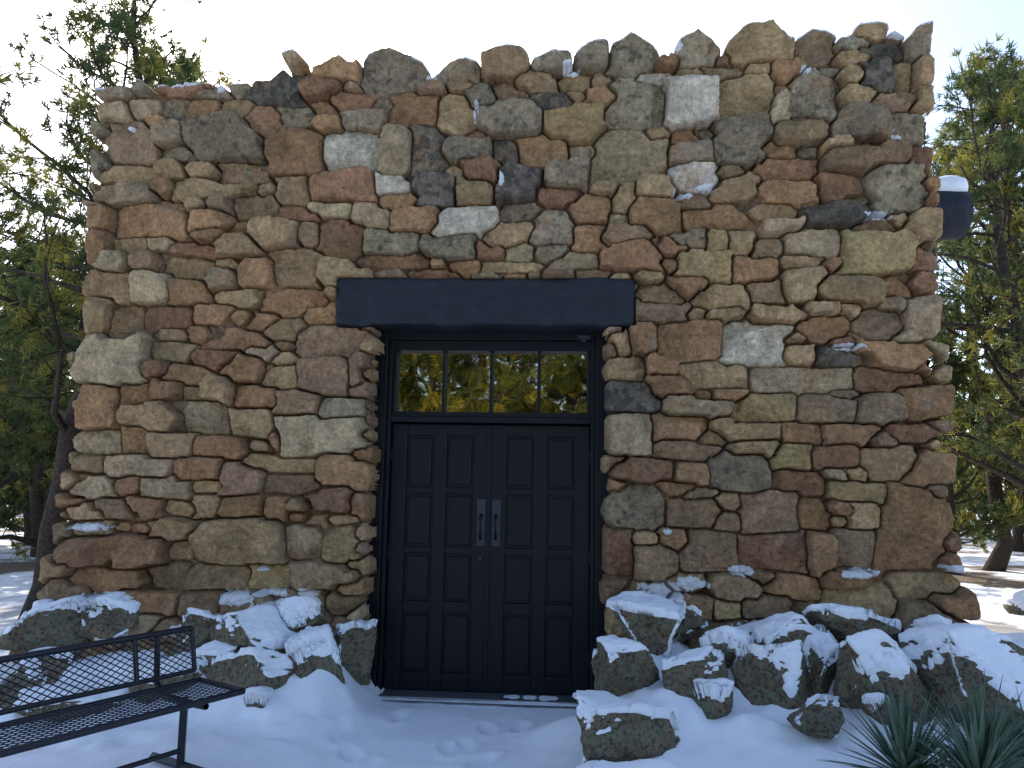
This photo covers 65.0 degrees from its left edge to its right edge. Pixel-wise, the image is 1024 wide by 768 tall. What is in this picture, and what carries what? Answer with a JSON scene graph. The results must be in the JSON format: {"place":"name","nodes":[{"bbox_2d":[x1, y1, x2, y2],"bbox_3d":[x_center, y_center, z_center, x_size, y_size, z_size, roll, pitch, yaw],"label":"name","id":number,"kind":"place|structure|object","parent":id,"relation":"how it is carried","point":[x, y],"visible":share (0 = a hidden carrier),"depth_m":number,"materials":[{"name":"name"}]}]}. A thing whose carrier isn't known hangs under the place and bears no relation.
{"place":"outdoors","nodes":[
{"label":"outdoors","id":0,"kind":"place"},
{"bbox_2d":[379,691,577,706],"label":"threshold snow","id":1,"kind":"structure","parent":0,"point":[544,698],"depth_m":5.83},
{"bbox_2d":[0,505,1023,767],"bbox_3d":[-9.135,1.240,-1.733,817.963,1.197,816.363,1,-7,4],"label":"snowy ground","id":2,"kind":"structure","parent":0,"point":[320,719],"depth_m":4.87,"materials":[{"name":"white snow"}]},
{"bbox_2d":[0,646,73,707],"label":"boulder","id":3,"kind":"object","parent":2,"relation":"on","point":[29,678],"visible":0.45,"depth_m":5.37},
{"bbox_2d":[0,247,84,545],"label":"pinyon pine","id":4,"kind":"object","parent":2,"relation":"on","point":[26,528],"visible":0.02,"depth_m":17.57,"materials":[{"name":"green plant"}]},
{"bbox_2d":[0,140,85,501],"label":"pinyon pine","id":5,"kind":"object","parent":2,"relation":"on","point":[22,252],"visible":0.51,"depth_m":12.05,"materials":[{"name":"green plant"}]},
{"bbox_2d":[0,214,87,497],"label":"pinyon pine","id":6,"kind":"object","parent":2,"relation":"on","point":[48,458],"depth_m":15.25,"materials":[{"name":"green plant"}]},
{"bbox_2d":[0,595,91,659],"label":"boulder","id":7,"kind":"object","parent":2,"relation":"on","point":[47,622],"visible":0.61,"depth_m":5.63,"materials":[{"name":"grey stone"}]},
{"bbox_2d":[13,683,129,720],"bbox_3d":[-2.860,2.164,5.390,0.776,0.337,0.658,1,-7,4],"label":"boulder","id":8,"kind":"object","parent":2,"relation":"on","point":[47,708],"visible":0.23,"depth_m":5.17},
{"bbox_2d":[2,53,213,433],"bbox_3d":[-6.331,-1.375,13.767,3.643,9.693,4.393,1,-7,-2],"label":"pinyon pine","id":9,"kind":"object","parent":2,"relation":"on","point":[48,420],"visible":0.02,"depth_m":13.28,"materials":[{"name":"green plant"}]},
{"bbox_2d":[77,591,145,638],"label":"boulder","id":10,"kind":"object","parent":2,"relation":"on","point":[109,615],"visible":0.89,"depth_m":5.73,"materials":[{"name":"grey stone"}]},
{"bbox_2d":[0,0,235,619],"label":"pinyon pine","id":11,"kind":"object","parent":2,"relation":"on","point":[122,18],"visible":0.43,"depth_m":9.09,"materials":[{"name":"green plant"}]},
{"bbox_2d":[0,625,245,767],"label":"park bench","id":12,"kind":"object","parent":2,"relation":"on","point":[183,704],"visible":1,"depth_m":4.07,"materials":[{"name":"black metal"}]},
{"bbox_2d":[128,651,202,702],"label":"boulder","id":13,"kind":"object","parent":2,"relation":"on","point":[197,673],"visible":0.26,"depth_m":5.31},
{"bbox_2d":[168,607,221,656],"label":"boulder","id":14,"kind":"object","parent":2,"relation":"on","point":[201,622],"visible":0.4,"depth_m":5.65,"materials":[{"name":"grey stone"}]},
{"bbox_2d":[189,640,239,673],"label":"boulder","id":15,"kind":"object","parent":2,"relation":"on","point":[206,653],"visible":0.49,"depth_m":5.42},
{"bbox_2d":[205,646,294,689],"bbox_3d":[-1.676,1.990,5.414,0.554,0.484,0.551,-4,-8,34],"label":"boulder","id":16,"kind":"object","parent":2,"relation":"on","point":[246,667],"visible":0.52,"depth_m":5.25,"materials":[{"name":"grey stone"}]},
{"bbox_2d":[210,605,297,653],"bbox_3d":[-1.750,1.810,5.706,0.582,0.484,0.662,-6,-10,43],"label":"boulder","id":17,"kind":"object","parent":2,"relation":"on","point":[262,626],"visible":0.57,"depth_m":5.51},
{"bbox_2d":[274,595,325,631],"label":"boulder","id":18,"kind":"object","parent":17,"relation":"on","point":[299,612],"visible":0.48,"depth_m":5.72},
{"bbox_2d":[241,686,273,707],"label":"boulder","id":19,"kind":"object","parent":2,"relation":"on","point":[258,696],"visible":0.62,"depth_m":5.09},
{"bbox_2d":[284,624,345,684],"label":"boulder","id":20,"kind":"object","parent":2,"relation":"on","point":[309,650],"visible":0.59,"depth_m":5.40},
{"bbox_2d":[335,619,377,684],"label":"boulder","id":21,"kind":"object","parent":2,"relation":"on","point":[355,641],"visible":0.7,"depth_m":5.71,"materials":[{"name":"grey stone"}]},
{"bbox_2d":[365,353,375,604],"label":"wall","id":22,"kind":"structure","parent":2,"relation":"on","point":[372,354],"depth_m":6.26,"materials":[{"name":"brown stone"}]},
{"bbox_2d":[367,331,609,689],"bbox_3d":[-0.166,0.950,6.181,1.830,2.815,0.190,1,-7,4],"label":"door frame","id":23,"kind":"object","parent":22,"relation":"attached to","point":[388,414],"visible":0.66,"depth_m":6.21,"materials":[{"name":"black wood"}]},
{"bbox_2d":[384,424,487,691],"bbox_3d":[-0.569,1.316,6.206,0.770,2.010,0.065,1,-7,4],"label":"door leaf","id":24,"kind":"object","parent":23,"relation":"attached to","point":[434,637],"visible":0.98,"depth_m":6.18,"materials":[{"name":"black wood"}]},
{"bbox_2d":[476,499,485,545],"bbox_3d":[-0.238,1.064,6.178,0.068,0.355,0.007,1,-7,4],"label":"door handle","id":25,"kind":"object","parent":24,"relation":"attached to","point":[481,506],"visible":1,"depth_m":6.18,"materials":[{"name":"metal"}]},
{"bbox_2d":[479,514,481,539],"bbox_3d":[-0.241,1.093,6.141,0.022,0.202,0.062,1,-7,4],"label":"door handle","id":26,"kind":"object","parent":25,"relation":"attached to","point":[480,521],"depth_m":6.12,"materials":[{"name":"black metal"}]},
{"bbox_2d":[441,351,540,412],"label":"transom mullions","id":27,"kind":"object","parent":23,"relation":"attached to","point":[444,379],"visible":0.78,"depth_m":6.29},
{"bbox_2d":[397,352,586,412],"bbox_3d":[-0.159,-0.010,6.340,1.493,0.476,0.006,1,-7,4],"label":"transom glass","id":28,"kind":"object","parent":23,"relation":"in","point":[563,382],"visible":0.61,"depth_m":6.34,"materials":[{"name":"clear glass"}]},
{"bbox_2d":[487,425,589,694],"bbox_3d":[0.205,1.323,6.152,0.770,2.010,0.065,1,-7,4],"label":"door leaf","id":29,"kind":"object","parent":23,"relation":"attached to","point":[538,623],"visible":0.97,"depth_m":6.12,"materials":[{"name":"black wood"}]},
{"bbox_2d":[483,425,491,691],"bbox_3d":[-0.188,1.315,6.140,0.030,2.000,0.012,1,-7,4],"label":"astragal","id":30,"kind":"object","parent":29,"relation":"attached to","point":[485,650],"visible":1,"depth_m":6.13,"materials":[{"name":"paint"}]},
{"bbox_2d":[491,499,500,545],"bbox_3d":[-0.122,1.065,6.170,0.068,0.355,0.007,1,-7,4],"label":"door handle","id":31,"kind":"object","parent":29,"relation":"attached to","point":[496,506],"visible":1,"depth_m":6.17,"materials":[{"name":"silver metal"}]},
{"bbox_2d":[494,514,496,539],"bbox_3d":[-0.125,1.094,6.133,0.022,0.202,0.062,1,-7,4],"label":"door handle","id":32,"kind":"object","parent":31,"relation":"attached to","point":[495,522],"depth_m":6.11,"materials":[{"name":"black metal"}]},
{"bbox_2d":[577,335,589,342],"bbox_3d":[0.553,-0.346,6.191,0.100,0.055,0.070,1,-7,4],"label":"door closer bracket","id":33,"kind":"object","parent":23,"relation":"attached to","point":[583,338],"depth_m":6.17,"materials":[{"name":"grey metal"}]},
{"bbox_2d":[378,689,576,707],"bbox_3d":[-0.198,2.337,5.976,1.740,0.052,0.280,1,-7,4],"label":"threshold","id":34,"kind":"object","parent":2,"relation":"on","point":[446,695],"visible":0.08,"depth_m":5.90,"materials":[{"name":"metal"}]},
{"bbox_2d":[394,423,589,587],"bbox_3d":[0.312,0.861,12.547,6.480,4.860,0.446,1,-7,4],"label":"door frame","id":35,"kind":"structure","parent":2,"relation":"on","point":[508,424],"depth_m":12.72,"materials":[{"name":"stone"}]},
{"bbox_2d":[8,19,980,684],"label":"front wall","id":36,"kind":"structure","parent":2,"relation":"on","point":[754,213],"depth_m":6.04,"materials":[{"name":"stone"}]},
{"bbox_2d":[335,277,633,332],"bbox_3d":[-0.204,-0.600,6.162,2.256,0.378,0.294,1,-7,4],"label":"door lintel","id":37,"kind":"structure","parent":36,"relation":"in","point":[459,305],"depth_m":6.04,"materials":[{"name":"black wood"}]},
{"bbox_2d":[924,191,973,240],"bbox_3d":[3.350,-1.446,6.869,1.107,0.441,0.447,1,-7,4],"label":"roof viga","id":38,"kind":"object","parent":36,"relation":"in","point":[957,207],"visible":0.23,"depth_m":6.66,"materials":[{"name":"grey metal"}]},
{"bbox_2d":[0,222,1023,574],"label":"distant tree line","id":39,"kind":"object","parent":2,"relation":"on","point":[968,490],"visible":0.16,"depth_m":15.59,"materials":[{"name":"green plant"}]},
{"bbox_2d":[591,635,659,696],"bbox_3d":[0.740,1.809,5.024,0.484,0.465,0.419,1,-7,4],"label":"boulder","id":40,"kind":"object","parent":2,"relation":"on","point":[621,666],"visible":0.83,"depth_m":4.92,"materials":[{"name":"grey stone"}]},
{"bbox_2d":[572,690,679,762],"bbox_3d":[0.569,1.964,4.509,0.612,0.431,0.487,4,-8,-25],"label":"boulder","id":41,"kind":"object","parent":2,"relation":"on","point":[614,728],"visible":0.85,"depth_m":4.36,"materials":[{"name":"grey stone"}]},
{"bbox_2d":[575,759,679,767],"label":"boulder","id":42,"kind":"object","parent":2,"relation":"on","point":[649,763],"visible":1,"depth_m":4.01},
{"bbox_2d":[606,591,686,656],"bbox_3d":[0.924,1.669,5.504,0.570,0.470,0.525,1,-7,4],"label":"boulder","id":43,"kind":"object","parent":2,"relation":"on","point":[651,622],"visible":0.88,"depth_m":5.36,"materials":[{"name":"grey stone"}]},
{"bbox_2d":[670,598,709,643],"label":"boulder","id":44,"kind":"object","parent":2,"relation":"on","point":[692,623],"visible":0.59,"depth_m":5.47,"materials":[{"name":"grey stone"}]},
{"bbox_2d":[661,645,732,698],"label":"boulder","id":45,"kind":"object","parent":2,"relation":"on","point":[681,672],"visible":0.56,"depth_m":4.90,"materials":[{"name":"grey stone"}]},
{"bbox_2d":[693,678,734,719],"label":"boulder","id":46,"kind":"object","parent":2,"relation":"on","point":[713,699],"visible":0.97,"depth_m":4.69,"materials":[{"name":"grey stone"}]},
{"bbox_2d":[699,625,750,667],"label":"boulder","id":47,"kind":"object","parent":2,"relation":"on","point":[727,640],"visible":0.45,"depth_m":5.15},
{"bbox_2d":[730,640,808,708],"bbox_3d":[1.636,1.847,4.994,0.520,0.524,0.424,1,-7,4],"label":"boulder","id":48,"kind":"object","parent":2,"relation":"on","point":[769,674],"visible":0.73,"depth_m":4.94,"materials":[{"name":"grey stone"}]},
{"bbox_2d":[736,611,821,645],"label":"boulder","id":49,"kind":"object","parent":2,"relation":"on","point":[780,628],"visible":0.43,"depth_m":5.23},
{"bbox_2d":[787,694,844,739],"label":"boulder","id":50,"kind":"object","parent":2,"relation":"on","point":[807,719],"visible":0.98,"depth_m":4.49,"materials":[{"name":"grey stone"}]},
{"bbox_2d":[803,624,839,697],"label":"boulder","id":51,"kind":"object","parent":2,"relation":"on","point":[821,650],"visible":0.36,"depth_m":5.08,"materials":[{"name":"grey stone"}]},
{"bbox_2d":[802,603,901,641],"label":"boulder","id":52,"kind":"object","parent":2,"relation":"on","point":[839,622],"visible":0.54,"depth_m":5.33,"materials":[{"name":"grey stone"}]},
{"bbox_2d":[861,692,889,725],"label":"boulder","id":53,"kind":"object","parent":2,"relation":"on","point":[868,707],"visible":0.7,"depth_m":4.50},
{"bbox_2d":[833,629,934,724],"bbox_3d":[2.317,1.819,4.921,0.666,0.630,0.429,6,-9,-35],"label":"boulder","id":54,"kind":"object","parent":2,"relation":"on","point":[870,661],"visible":0.7,"depth_m":4.79,"materials":[{"name":"grey stone"}]},
{"bbox_2d":[817,680,968,767],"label":"yucca plant","id":55,"kind":"object","parent":2,"relation":"on","point":[897,756],"visible":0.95,"depth_m":3.86,"materials":[{"name":"green plant"}]},
{"bbox_2d":[924,122,938,484],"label":"side wall","id":56,"kind":"structure","parent":2,"relation":"on","point":[928,363],"depth_m":6.10,"materials":[{"name":"stone"}]},
{"bbox_2d":[910,614,956,626],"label":"boulder","id":57,"kind":"object","parent":2,"relation":"on","point":[929,620],"visible":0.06,"depth_m":5.30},
{"bbox_2d":[896,698,1023,767],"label":"yucca plant","id":58,"kind":"object","parent":2,"relation":"on","point":[973,758],"visible":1,"depth_m":3.60,"materials":[{"name":"green plant"}]},
{"bbox_2d":[898,623,1023,747],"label":"boulder","id":59,"kind":"object","parent":2,"relation":"on","point":[956,658],"visible":0.72,"depth_m":4.81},
{"bbox_2d":[912,668,1023,767],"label":"yucca plant","id":60,"kind":"object","parent":2,"relation":"on","point":[977,698],"visible":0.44,"depth_m":3.94,"materials":[{"name":"green plant"}]},
{"bbox_2d":[922,37,1023,488],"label":"pinyon pine","id":61,"kind":"object","parent":2,"relation":"on","point":[1016,449],"visible":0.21,"depth_m":13.79,"materials":[{"name":"green plant"}]},
{"bbox_2d":[930,116,1022,570],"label":"pinyon pine","id":62,"kind":"object","parent":2,"relation":"on","point":[998,559],"visible":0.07,"depth_m":16.52,"materials":[{"name":"green plant"}]},
{"bbox_2d":[930,33,1023,471],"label":"pinyon pine","id":63,"kind":"object","parent":2,"relation":"on","point":[975,85],"visible":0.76,"depth_m":10.96,"materials":[{"name":"green plant"}]},
{"bbox_2d":[947,683,1023,766],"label":"yucca plant","id":64,"kind":"object","parent":2,"relation":"on","point":[1018,732],"visible":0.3,"depth_m":4.12,"materials":[{"name":"green plant"}]},
{"bbox_2d":[980,295,1023,553],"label":"pinyon pine","id":65,"kind":"object","parent":2,"relation":"on","point":[1021,458],"visible":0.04,"depth_m":15.91,"materials":[{"name":"green plant"}]},
{"bbox_2d":[1001,588,1023,614],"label":"boulder","id":66,"kind":"object","parent":2,"relation":"on","point":[1013,601],"visible":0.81,"depth_m":10.68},
{"bbox_2d":[0,0,1023,485],"label":"sky","id":67,"kind":"structure","parent":0,"point":[249,37],"materials":[{"name":"white"}]},
{"bbox_3d":[0.135,-1.468,9.768,6.330,0.200,6.000,1,-7,4],"label":"roof","id":68,"kind":"object","parent":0,"visible":0},
{"bbox_2d":[938,175,967,191],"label":"snow","id":69,"kind":"structure","parent":68,"relation":"on","point":[953,183],"depth_m":6.71,"materials":[{"name":"white snow"}]}
]}

